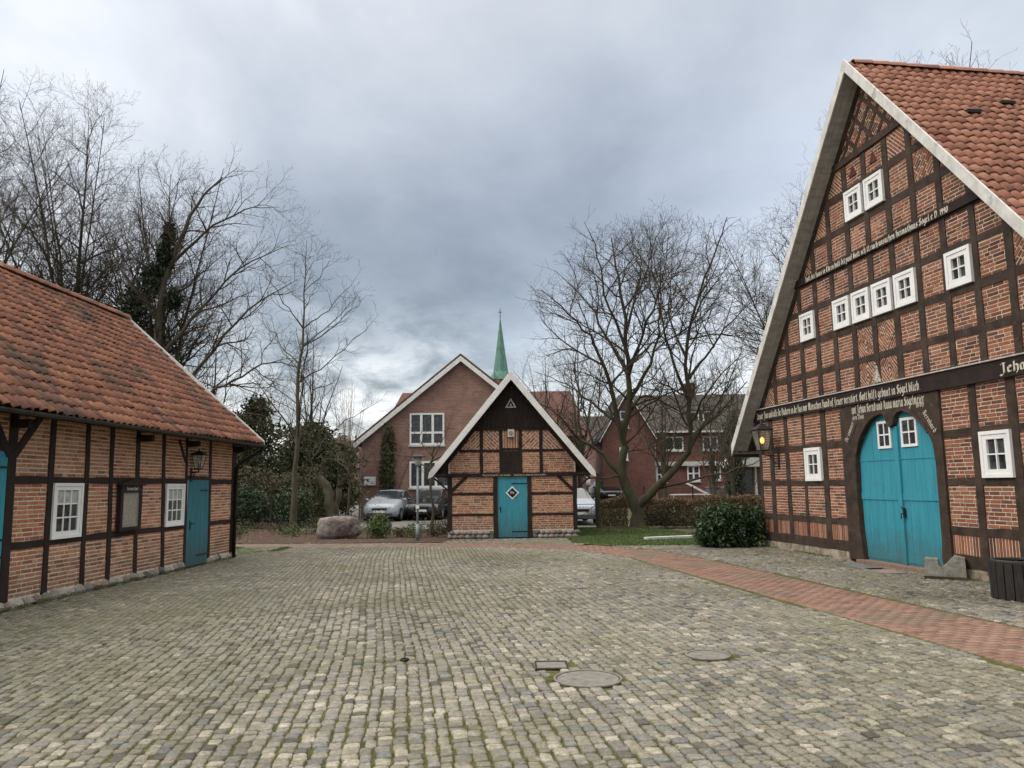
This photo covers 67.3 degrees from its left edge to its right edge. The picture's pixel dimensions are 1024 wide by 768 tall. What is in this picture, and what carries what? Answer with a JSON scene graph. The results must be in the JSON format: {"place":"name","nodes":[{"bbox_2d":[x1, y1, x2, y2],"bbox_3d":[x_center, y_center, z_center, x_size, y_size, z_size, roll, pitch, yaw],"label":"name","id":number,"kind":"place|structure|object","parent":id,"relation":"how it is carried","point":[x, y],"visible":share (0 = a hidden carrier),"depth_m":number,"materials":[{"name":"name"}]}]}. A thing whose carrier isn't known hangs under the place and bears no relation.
{"place":"outdoors","nodes":[
{"label":"outdoors","id":0,"kind":"place"},
{"bbox_2d":[236,525,447,543],"bbox_3d":[-15.934,5.478,27.823,28.000,0.047,11.750,-1,-8,0],"label":"flower bed","id":1,"kind":"object","parent":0,"point":[257,539],"visible":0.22,"depth_m":24.27,"materials":[{"name":"brown soil"}]},
{"bbox_2d":[50,144,335,449],"bbox_3d":[-13.558,-2.356,33.347,11.989,16.996,6.219,-1,-8,0],"label":"ivy clad tree","id":2,"kind":"object","parent":1,"relation":"on","point":[167,256],"visible":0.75,"depth_m":33.73,"materials":[{"name":"brown plant"}]},
{"bbox_2d":[238,486,272,529],"bbox_3d":[-11.592,4.837,29.842,4.558,1.700,0.058,-1,-8,0],"label":"garden fence","id":3,"kind":"object","parent":1,"relation":"on","point":[270,512],"visible":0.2,"depth_m":29.85,"materials":[{"name":"black metal"}]},
{"bbox_2d":[236,518,277,531],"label":"shrub","id":4,"kind":"object","parent":1,"relation":"on","point":[247,523],"visible":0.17,"depth_m":28.87,"materials":[{"name":"green plant"}]},
{"bbox_2d":[236,484,314,528],"bbox_3d":[-10.260,5.019,31.238,4.682,1.972,1.741,0,-8,-9],"label":"laurel bush","id":5,"kind":"object","parent":1,"relation":"on","point":[255,512],"visible":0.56,"depth_m":31.09,"materials":[{"name":"green plant"}]},
{"bbox_2d":[262,519,305,533],"bbox_3d":[-8.033,5.095,27.168,1.551,0.720,0.794,-1,-8,0],"label":"shrub","id":6,"kind":"object","parent":1,"relation":"on","point":[277,527],"visible":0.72,"depth_m":27.15,"materials":[{"name":"green plant"}]},
{"bbox_2d":[274,523,309,536],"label":"shrub","id":7,"kind":"object","parent":1,"relation":"on","point":[293,533],"visible":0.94,"depth_m":25.74,"materials":[{"name":"green plant"}]},
{"bbox_2d":[212,235,377,530],"bbox_3d":[-7.928,-0.271,29.395,6.204,11.625,4.872,-6,-9,32],"label":"slim tree","id":8,"kind":"object","parent":1,"relation":"on","point":[294,495],"visible":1,"depth_m":29.33,"materials":[{"name":"brown plant"}]},
{"bbox_2d":[291,515,321,533],"bbox_3d":[-6.912,4.992,27.010,1.674,0.780,0.928,-1,-8,0],"label":"shrub","id":9,"kind":"object","parent":1,"relation":"on","point":[313,527],"visible":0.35,"depth_m":26.93,"materials":[{"name":"green plant"}]},
{"bbox_2d":[301,455,368,516],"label":"pollard willow","id":10,"kind":"object","parent":1,"relation":"on","point":[331,503],"visible":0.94,"depth_m":29.11,"materials":[{"name":"brown plant"}]},
{"bbox_2d":[316,516,360,538],"bbox_3d":[-5.557,4.602,24.616,1.389,0.761,0.818,-1,-8,0],"label":"granite boulder","id":11,"kind":"object","parent":1,"relation":"on","point":[340,527],"visible":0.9,"depth_m":24.27,"materials":[{"name":"grey stone"}]},
{"bbox_2d":[236,529,444,541],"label":"fallen leaves","id":12,"kind":"object","parent":1,"relation":"on","point":[333,540],"visible":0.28,"depth_m":24.21,"materials":[{"name":"brown plant"}]},
{"bbox_2d":[322,423,380,515],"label":"ornamental tree","id":13,"kind":"object","parent":1,"relation":"on","point":[348,465],"visible":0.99,"depth_m":27.50,"materials":[{"name":"brown plant"}]},
{"bbox_2d":[363,514,392,537],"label":"round conifer","id":14,"kind":"object","parent":1,"relation":"on","point":[379,525],"visible":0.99,"depth_m":24.39,"materials":[{"name":"green plant"}]},
{"bbox_2d":[390,526,408,536],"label":"shrub","id":15,"kind":"object","parent":1,"relation":"on","point":[398,531],"visible":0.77,"depth_m":24.91,"materials":[{"name":"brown plant"}]},
{"bbox_2d":[367,409,458,528],"bbox_3d":[-3.001,3.047,27.474,4.392,4.432,1.288,-1,-8,0],"label":"ornamental tree","id":16,"kind":"object","parent":1,"relation":"on","point":[430,490],"visible":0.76,"depth_m":27.42,"materials":[{"name":"brown plant"}]},
{"bbox_2d":[403,521,424,537],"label":"shrub","id":17,"kind":"object","parent":1,"relation":"on","point":[412,531],"visible":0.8,"depth_m":24.45,"materials":[{"name":"green plant"}]},
{"bbox_2d":[410,455,425,539],"bbox_3d":[-2.829,3.401,23.058,0.500,2.560,0.500,-1,-8,0],"label":"lamp post","id":18,"kind":"object","parent":1,"relation":"on","point":[417,460],"visible":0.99,"depth_m":23.04,"materials":[{"name":"metal"}]},
{"bbox_2d":[419,513,447,533],"bbox_3d":[-2.236,4.854,26.186,2.040,0.880,1.123,-1,-8,0],"label":"shrub","id":19,"kind":"object","parent":1,"relation":"on","point":[444,524],"visible":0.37,"depth_m":26.15,"materials":[{"name":"green plant"}]},
{"bbox_2d":[426,522,444,536],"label":"shrub","id":20,"kind":"object","parent":1,"relation":"on","point":[438,530],"visible":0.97,"depth_m":24.65,"materials":[{"name":"green plant"}]},
{"bbox_2d":[241,505,616,529],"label":"car park","id":21,"kind":"structure","parent":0,"point":[402,523],"depth_m":35.20,"materials":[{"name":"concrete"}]},
{"bbox_2d":[232,392,299,521],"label":"evergreen tree","id":22,"kind":"object","parent":21,"relation":"on","point":[251,450],"visible":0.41,"depth_m":37.70,"materials":[{"name":"green plant"}]},
{"bbox_2d":[230,310,387,441],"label":"bare tree","id":23,"kind":"object","parent":21,"relation":"on","point":[311,409],"visible":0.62,"depth_m":44.06,"materials":[{"name":"brown plant"}]},
{"bbox_2d":[263,420,357,519],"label":"evergreen tree","id":24,"kind":"object","parent":21,"relation":"on","point":[288,459],"visible":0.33,"depth_m":38.26,"materials":[{"name":"green plant"}]},
{"bbox_2d":[276,415,349,526],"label":"ornamental tree","id":25,"kind":"object","parent":21,"relation":"on","point":[311,463],"visible":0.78,"depth_m":32.23,"materials":[{"name":"brown plant"}]},
{"bbox_2d":[305,472,326,524],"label":"cypress","id":26,"kind":"object","parent":21,"relation":"on","point":[318,494],"visible":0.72,"depth_m":30.52,"materials":[{"name":"green plant"}]},
{"bbox_2d":[294,436,370,512],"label":"evergreen tree","id":27,"kind":"object","parent":21,"relation":"on","point":[330,479],"visible":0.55,"depth_m":36.68,"materials":[{"name":"green plant"}]},
{"bbox_2d":[328,372,372,480],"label":"birch tree","id":28,"kind":"object","parent":21,"relation":"on","point":[345,426],"visible":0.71,"depth_m":43.85,"materials":[{"name":"brown plant"}]},
{"bbox_2d":[363,490,412,520],"bbox_3d":[-6.078,5.980,38.148,2.029,1.466,4.255,-1,-8,4],"label":"parked car","id":29,"kind":"object","parent":21,"relation":"on","point":[396,501],"visible":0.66,"depth_m":36.71,"materials":[{"name":"silver metal"}]},
{"bbox_2d":[353,353,498,518],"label":"gabled brick house","id":30,"kind":"structure","parent":21,"relation":"on","point":[464,387],"depth_m":40.04,"materials":[{"name":"red brick"}]},
{"bbox_2d":[372,423,413,518],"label":"ivy column","id":31,"kind":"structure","parent":30,"relation":"attached to","point":[386,477],"depth_m":39.35,"materials":[{"name":"green plant"}]},
{"bbox_2d":[408,413,444,446],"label":"window","id":32,"kind":"structure","parent":30,"relation":"in","point":[421,419],"depth_m":40.02,"materials":[{"name":"white paint"}]},
{"bbox_2d":[408,461,446,489],"bbox_3d":[-3.918,4.702,39.692,2.850,1.440,0.120,-1,-8,0],"label":"window","id":33,"kind":"structure","parent":30,"relation":"in","point":[423,483],"depth_m":39.68,"materials":[{"name":"white paint"}]},
{"bbox_2d":[405,489,447,519],"bbox_3d":[-4.127,6.061,38.941,2.029,1.466,4.255,-1,-8,6],"label":"parked car","id":34,"kind":"object","parent":21,"relation":"on","point":[439,496],"visible":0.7,"depth_m":37.41,"materials":[{"name":"black paint"}]},
{"bbox_2d":[395,391,588,489],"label":"wing","id":35,"kind":"structure","parent":21,"relation":"on","point":[556,398],"depth_m":53.94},
{"bbox_2d":[496,337,609,439],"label":"bare tree","id":36,"kind":"object","parent":21,"relation":"on","point":[557,423],"visible":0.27,"depth_m":43.10,"materials":[{"name":"brown plant"}]},
{"bbox_2d":[507,319,644,487],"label":"bare tree","id":37,"kind":"object","parent":21,"relation":"on","point":[581,448],"visible":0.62,"depth_m":45.83,"materials":[{"name":"brown plant"}]},
{"bbox_2d":[577,488,594,522],"bbox_3d":[2.564,5.207,33.092,2.029,1.466,4.255,0,-8,-5],"label":"parked car","id":38,"kind":"object","parent":21,"relation":"on","point":[583,496],"visible":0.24,"depth_m":31.34,"materials":[{"name":"silver metal"}]},
{"bbox_2d":[588,481,621,498],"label":"parked car","id":39,"kind":"object","parent":21,"relation":"on","point":[605,494],"visible":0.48,"depth_m":53.60,"materials":[{"name":"black paint"}]},
{"bbox_2d":[595,485,742,525],"bbox_3d":[7.058,4.722,29.928,7.658,1.500,0.058,-1,-8,0],"label":"wire fence","id":40,"kind":"object","parent":21,"relation":"on","point":[692,488],"visible":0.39,"depth_m":29.98,"materials":[{"name":"black metal"}]},
{"bbox_2d":[287,501,699,538],"bbox_3d":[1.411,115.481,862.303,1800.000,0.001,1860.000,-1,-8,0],"label":"ground","id":41,"kind":"structure","parent":0,"point":[629,514],"depth_m":29.37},
{"bbox_2d":[0,71,82,276],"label":"tall tree","id":42,"kind":"object","parent":41,"relation":"on","point":[7,258],"visible":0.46,"depth_m":38.59,"materials":[{"name":"brown plant"}]},
{"bbox_2d":[0,67,217,327],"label":"tall tree","id":43,"kind":"object","parent":41,"relation":"on","point":[48,255],"visible":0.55,"depth_m":34.97,"materials":[{"name":"brown plant"}]},
{"bbox_2d":[0,261,266,610],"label":"barn","id":44,"kind":"structure","parent":41,"relation":"on","point":[99,401],"depth_m":13.43,"materials":[{"name":"red brick"}]},
{"bbox_2d":[0,451,7,562],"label":"door","id":45,"kind":"structure","parent":44,"relation":"in","point":[3,460],"depth_m":10.48,"materials":[{"name":"teal paint"}]},
{"bbox_2d":[50,483,84,539],"bbox_3d":[-6.903,1.956,11.889,0.100,0.840,0.750,-1,-8,2],"label":"window","id":46,"kind":"structure","parent":44,"relation":"in","point":[67,506],"depth_m":11.89,"materials":[{"name":"white paint"}]},
{"bbox_2d":[116,479,145,530],"bbox_3d":[-6.762,2.134,13.627,0.110,0.900,0.790,-1,-8,2],"label":"notice case","id":47,"kind":"object","parent":44,"relation":"attached to","point":[129,505],"visible":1,"depth_m":13.59,"materials":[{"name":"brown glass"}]},
{"bbox_2d":[164,484,185,526],"bbox_3d":[-6.768,2.418,15.381,0.100,0.835,0.780,-1,-8,2],"label":"window","id":48,"kind":"structure","parent":44,"relation":"in","point":[174,499],"depth_m":15.38,"materials":[{"name":"white paint"}]},
{"bbox_2d":[184,480,209,566],"bbox_3d":[-6.718,2.953,16.440,0.130,1.790,1.039,-1,-8,2],"label":"door","id":49,"kind":"structure","parent":44,"relation":"in","point":[198,490],"depth_m":16.40,"materials":[{"name":"teal paint"}]},
{"bbox_2d":[190,449,207,480],"bbox_3d":[-6.601,1.701,16.166,0.306,0.686,0.271,-1,-8,2],"label":"wall lantern","id":50,"kind":"object","parent":44,"relation":"attached to","point":[198,453],"depth_m":16.13,"materials":[{"name":"black metal"}]},
{"bbox_2d":[19,144,267,389],"bbox_3d":[-15.722,-2.440,36.923,11.138,18.085,10.710,-5,-9,29],"label":"tall tree","id":51,"kind":"object","parent":41,"relation":"on","point":[167,337],"visible":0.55,"depth_m":35.61,"materials":[{"name":"brown plant"}]},
{"bbox_2d":[189,309,291,413],"bbox_3d":[-15.059,1.352,39.815,8.345,11.309,8.592,6,-10,-43],"label":"bare tree","id":52,"kind":"object","parent":41,"relation":"on","point":[215,393],"visible":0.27,"depth_m":39.99,"materials":[{"name":"brown plant"}]},
{"bbox_2d":[238,465,327,525],"bbox_3d":[-16.039,4.975,34.171,15.923,2.752,3.348,-1,-8,0],"label":"garden scrub","id":53,"kind":"object","parent":41,"relation":"on","point":[275,479],"visible":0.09,"depth_m":33.75,"materials":[{"name":"green plant"}]},
{"bbox_2d":[240,441,357,517],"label":"garden scrub","id":54,"kind":"object","parent":41,"relation":"on","point":[344,512],"visible":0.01,"depth_m":40.09,"materials":[{"name":"green plant"}]},
{"bbox_2d":[244,422,358,492],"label":"distant woodland","id":55,"kind":"object","parent":41,"relation":"on","point":[273,453],"visible":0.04,"depth_m":73.34,"materials":[{"name":"green plant"}]},
{"bbox_2d":[491,312,508,383],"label":"church tower","id":56,"kind":"structure","parent":41,"relation":"on","point":[500,367],"depth_m":120.87,"materials":[{"name":"green metal"}]},
{"bbox_2d":[428,371,595,538],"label":"shed","id":57,"kind":"structure","parent":41,"relation":"on","point":[512,462],"depth_m":23.84,"materials":[{"name":"red brick"}]},
{"bbox_2d":[498,477,527,537],"bbox_3d":[0.022,3.807,23.764,0.908,1.830,0.124,-1,-8,0],"label":"door","id":58,"kind":"structure","parent":57,"relation":"in","point":[508,508],"depth_m":23.75,"materials":[{"name":"teal paint"}]},
{"bbox_2d":[580,357,643,445],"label":"bare tree","id":59,"kind":"object","parent":41,"relation":"on","point":[600,408],"visible":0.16,"depth_m":58.22,"materials":[{"name":"brown plant"}]},
{"bbox_2d":[604,354,724,503],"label":"bare tree","id":60,"kind":"object","parent":41,"relation":"on","point":[664,467],"visible":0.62,"depth_m":43.66,"materials":[{"name":"brown plant"}]},
{"bbox_2d":[587,383,757,506],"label":"red brick house","id":61,"kind":"structure","parent":41,"relation":"on","point":[641,471],"depth_m":55.12,"materials":[{"name":"brick"}]},
{"bbox_2d":[666,437,684,451],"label":"window","id":62,"kind":"structure","parent":61,"relation":"in","point":[671,439],"depth_m":55.44,"materials":[{"name":"white paint"}]},
{"bbox_2d":[687,466,700,481],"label":"window","id":63,"kind":"structure","parent":61,"relation":"in","point":[691,470],"depth_m":55.19,"materials":[{"name":"white paint"}]},
{"bbox_2d":[650,365,743,502],"bbox_3d":[9.415,2.791,37.979,5.607,7.380,5.446,-3,-8,15],"label":"bare tree","id":64,"kind":"object","parent":41,"relation":"on","point":[711,463],"visible":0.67,"depth_m":37.75,"materials":[{"name":"brown plant"}]},
{"bbox_2d":[643,492,761,526],"bbox_3d":[7.244,4.747,29.110,4.899,1.268,1.563,-1,-8,0],"label":"beech hedge","id":65,"kind":"object","parent":41,"relation":"on","point":[712,499],"visible":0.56,"depth_m":28.93,"materials":[{"name":"brown plant"}]},
{"bbox_2d":[675,358,750,502],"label":"bare tree","id":66,"kind":"object","parent":41,"relation":"on","point":[731,465],"visible":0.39,"depth_m":40.67,"materials":[{"name":"brown plant"}]},
{"bbox_2d":[698,359,757,494],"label":"bare tree","id":67,"kind":"object","parent":41,"relation":"on","point":[744,469],"visible":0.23,"depth_m":46.66,"materials":[{"name":"brown plant"}]},
{"bbox_2d":[699,410,759,501],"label":"bare tree","id":68,"kind":"object","parent":41,"relation":"on","point":[739,479],"visible":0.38,"depth_m":43.61,"materials":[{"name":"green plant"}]},
{"bbox_2d":[723,457,761,506],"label":"white porch","id":69,"kind":"object","parent":41,"relation":"on","point":[752,473],"visible":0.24,"depth_m":48.87,"materials":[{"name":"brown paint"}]},
{"bbox_2d":[743,470,753,505],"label":"glass door","id":70,"kind":"structure","parent":69,"relation":"in","point":[748,477],"depth_m":48.88,"materials":[{"name":"grey glass"}]},
{"bbox_2d":[694,188,804,383],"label":"bare tree","id":71,"kind":"object","parent":41,"relation":"on","point":[763,320],"visible":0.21,"depth_m":42.05,"materials":[{"name":"brown plant"}]},
{"bbox_2d":[731,59,1023,582],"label":"farmhouse","id":72,"kind":"object","parent":41,"relation":"on","point":[884,398],"visible":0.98,"depth_m":14.47,"materials":[{"name":"red brick"}]},
{"bbox_2d":[750,420,779,468],"bbox_3d":[6.231,1.482,18.823,0.644,1.196,0.428,0,-8,-9],"label":"wall lantern","id":73,"kind":"object","parent":72,"relation":"attached to","point":[761,426],"depth_m":18.78,"materials":[{"name":"black metal"}]},
{"bbox_2d":[799,310,815,342],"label":"window","id":74,"kind":"structure","parent":72,"relation":"in","point":[806,320],"depth_m":17.48,"materials":[{"name":"white paint"}]},
{"bbox_2d":[803,447,823,480],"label":"window","id":75,"kind":"structure","parent":72,"relation":"in","point":[813,463],"depth_m":17.21,"materials":[{"name":"white paint"}]},
{"bbox_2d":[832,295,851,330],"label":"window","id":76,"kind":"structure","parent":72,"relation":"in","point":[841,310],"depth_m":16.13,"materials":[{"name":"white paint"}]},
{"bbox_2d":[843,183,863,222],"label":"window","id":77,"kind":"structure","parent":72,"relation":"in","point":[852,198],"depth_m":15.75,"materials":[{"name":"white paint"}]},
{"bbox_2d":[850,287,871,323],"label":"window","id":78,"kind":"structure","parent":72,"relation":"in","point":[860,299],"depth_m":15.47,"materials":[{"name":"white paint"}]},
{"bbox_2d":[862,169,884,210],"bbox_3d":[7.131,-3.799,15.092,0.125,0.630,0.586,0,-8,-9],"label":"window","id":79,"kind":"structure","parent":72,"relation":"in","point":[873,185],"depth_m":15.08,"materials":[{"name":"white paint"}]},
{"bbox_2d":[870,277,893,316],"bbox_3d":[7.157,-1.668,14.811,0.125,0.630,0.586,0,-8,-9],"label":"window","id":80,"kind":"structure","parent":72,"relation":"in","point":[881,291],"depth_m":14.80,"materials":[{"name":"white paint"}]},
{"bbox_2d":[860,415,908,565],"bbox_3d":[7.177,1.973,14.962,0.085,2.930,1.320,0,-8,-9],"label":"door","id":81,"kind":"structure","parent":72,"relation":"in","point":[881,469],"depth_m":14.88,"materials":[{"name":"teal paint"}]},
{"bbox_2d":[892,267,917,308],"bbox_3d":[7.258,-1.758,14.139,0.125,0.630,0.586,0,-8,-9],"label":"window","id":82,"kind":"structure","parent":72,"relation":"in","point":[905,282],"depth_m":14.12,"materials":[{"name":"white paint"}]},
{"bbox_2d":[896,412,943,567],"bbox_3d":[7.314,1.819,13.810,0.157,2.930,1.200,0,-8,-9],"label":"door","id":83,"kind":"structure","parent":72,"relation":"in","point":[921,512],"depth_m":13.87,"materials":[{"name":"teal paint"}]},
{"bbox_2d":[943,244,974,289],"bbox_3d":[7.460,-1.938,12.793,0.125,0.630,0.586,0,-8,-9],"label":"window","id":84,"kind":"structure","parent":72,"relation":"in","point":[958,263],"depth_m":12.78,"materials":[{"name":"white paint"}]},
{"bbox_2d":[978,429,1015,477],"bbox_3d":[7.565,1.088,11.962,0.120,0.730,0.630,0,-8,-9],"label":"window","id":85,"kind":"structure","parent":72,"relation":"in","point":[996,454],"depth_m":11.95,"materials":[{"name":"white paint"}]},
{"bbox_2d":[756,29,1016,230],"bbox_3d":[23.144,-6.160,42.471,14.807,25.977,16.873,4,-9,-30],"label":"bare tree","id":86,"kind":"object","parent":41,"relation":"on","point":[901,61],"depth_m":39.99,"materials":[{"name":"brown plant"}]},
{"bbox_2d":[0,606,1023,767],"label":"cobblestone paving","id":87,"kind":"structure","parent":0,"point":[898,650],"depth_m":5.95,"materials":[{"name":"stone"}]},
{"bbox_2d":[0,538,1023,638],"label":"cobblestone paving","id":88,"kind":"structure","parent":0,"point":[955,596],"depth_m":12.30,"materials":[{"name":"stone"}]},
{"bbox_2d":[924,555,967,580],"bbox_3d":[7.166,3.025,12.709,0.620,0.376,0.380,-5,-9,32],"label":"stone block","id":89,"kind":"object","parent":88,"relation":"on","point":[953,567],"visible":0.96,"depth_m":12.55,"materials":[{"name":"grey stone"}]},
{"bbox_2d":[988,557,1023,601],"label":"slatted bin","id":90,"kind":"object","parent":88,"relation":"on","point":[1006,576],"visible":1,"depth_m":10.31,"materials":[{"name":"wood"}]},
{"bbox_2d":[0,538,1023,767],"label":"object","id":91,"kind":"object","parent":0,"point":[553,673],"visible":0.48,"depth_m":6.40,"materials":[{"name":"grey stone"}]},
{"bbox_2d":[0,545,989,611],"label":"wall foot weeds","id":92,"kind":"object","parent":91,"relation":"on","point":[119,583],"depth_m":12.66,"materials":[{"name":"green plant"}]},
{"bbox_2d":[63,545,1019,767],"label":"joint moss","id":93,"kind":"object","parent":91,"relation":"on","point":[611,652],"visible":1,"depth_m":6.92,"materials":[{"name":"green plant"}]},
{"bbox_2d":[534,660,568,670],"bbox_3d":[0.351,2.517,6.871,0.300,0.032,0.294,-1,-8,0],"label":"manhole cover","id":94,"kind":"object","parent":91,"relation":"on","point":[551,665],"visible":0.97,"depth_m":6.86,"materials":[{"name":"metal"}]},
{"bbox_2d":[553,669,622,688],"bbox_3d":[0.630,2.454,6.383,0.571,0.042,0.571,-1,-8,0],"label":"manhole cover","id":95,"kind":"object","parent":91,"relation":"on","point":[584,678],"visible":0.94,"depth_m":6.37,"materials":[{"name":"metal"}]},
{"bbox_2d":[685,649,730,660],"bbox_3d":[1.841,2.556,7.225,0.421,0.042,0.421,-1,-8,0],"label":"manhole cover","id":96,"kind":"object","parent":91,"relation":"on","point":[707,655],"visible":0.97,"depth_m":7.21,"materials":[{"name":"metal"}]},
{"bbox_2d":[836,563,889,569],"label":"stone slab","id":97,"kind":"structure","parent":91,"relation":"on","point":[855,565],"depth_m":14.58,"materials":[{"name":"stone"}]},
{"bbox_2d":[860,568,907,573],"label":"stone slab","id":98,"kind":"structure","parent":91,"relation":"on","point":[885,571],"depth_m":13.65,"materials":[{"name":"grey stone"}]},
{"bbox_2d":[0,0,1023,472],"label":"sky","id":99,"kind":"structure","parent":0,"point":[450,148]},
{"bbox_2d":[236,543,1023,667],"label":"brick path","id":100,"kind":"structure","parent":0,"point":[1003,643],"depth_m":10.36,"materials":[{"name":"red brick"}]},
{"bbox_2d":[566,526,726,545],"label":"lawn","id":101,"kind":"structure","parent":0,"point":[623,540],"depth_m":22.21,"materials":[{"name":"plant"}]},
{"bbox_2d":[577,473,600,528],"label":"garden gate","id":102,"kind":"structure","parent":101,"relation":"on","point":[597,505],"depth_m":27.62,"materials":[{"name":"green metal"}]},
{"bbox_2d":[593,494,629,526],"bbox_3d":[3.895,4.811,29.242,1.766,1.239,1.095,-1,-8,0],"label":"beech hedge","id":103,"kind":"object","parent":101,"relation":"on","point":[613,518],"visible":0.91,"depth_m":28.90,"materials":[{"name":"brown plant"}]},
{"bbox_2d":[515,198,775,527],"bbox_3d":[5.079,-0.805,28.699,10.036,12.457,8.529,-1,-8,0],"label":"beech tree","id":104,"kind":"object","parent":101,"relation":"on","point":[636,504],"visible":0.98,"depth_m":28.29,"materials":[{"name":"brown plant"}]},
{"bbox_2d":[644,535,691,539],"bbox_3d":[4.804,4.421,22.205,2.200,0.070,0.180,2,-8,-22],"label":"timber baulk","id":105,"kind":"object","parent":101,"relation":"on","point":[668,537],"visible":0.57,"depth_m":22.01,"materials":[{"name":"beige wood"}]},
{"bbox_2d":[644,499,701,528],"bbox_3d":[6.420,4.875,28.460,3.994,1.276,0.896,-1,-8,0],"label":"ivy patch","id":106,"kind":"object","parent":101,"relation":"on","point":[668,517],"visible":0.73,"depth_m":28.45,"materials":[{"name":"green plant"}]},
{"bbox_2d":[691,500,767,547],"bbox_3d":[5.517,3.608,19.638,1.879,1.302,1.463,-1,-8,0],"label":"laurel bush","id":107,"kind":"object","parent":101,"relation":"on","point":[722,525],"visible":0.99,"depth_m":19.26,"materials":[{"name":"green plant"}]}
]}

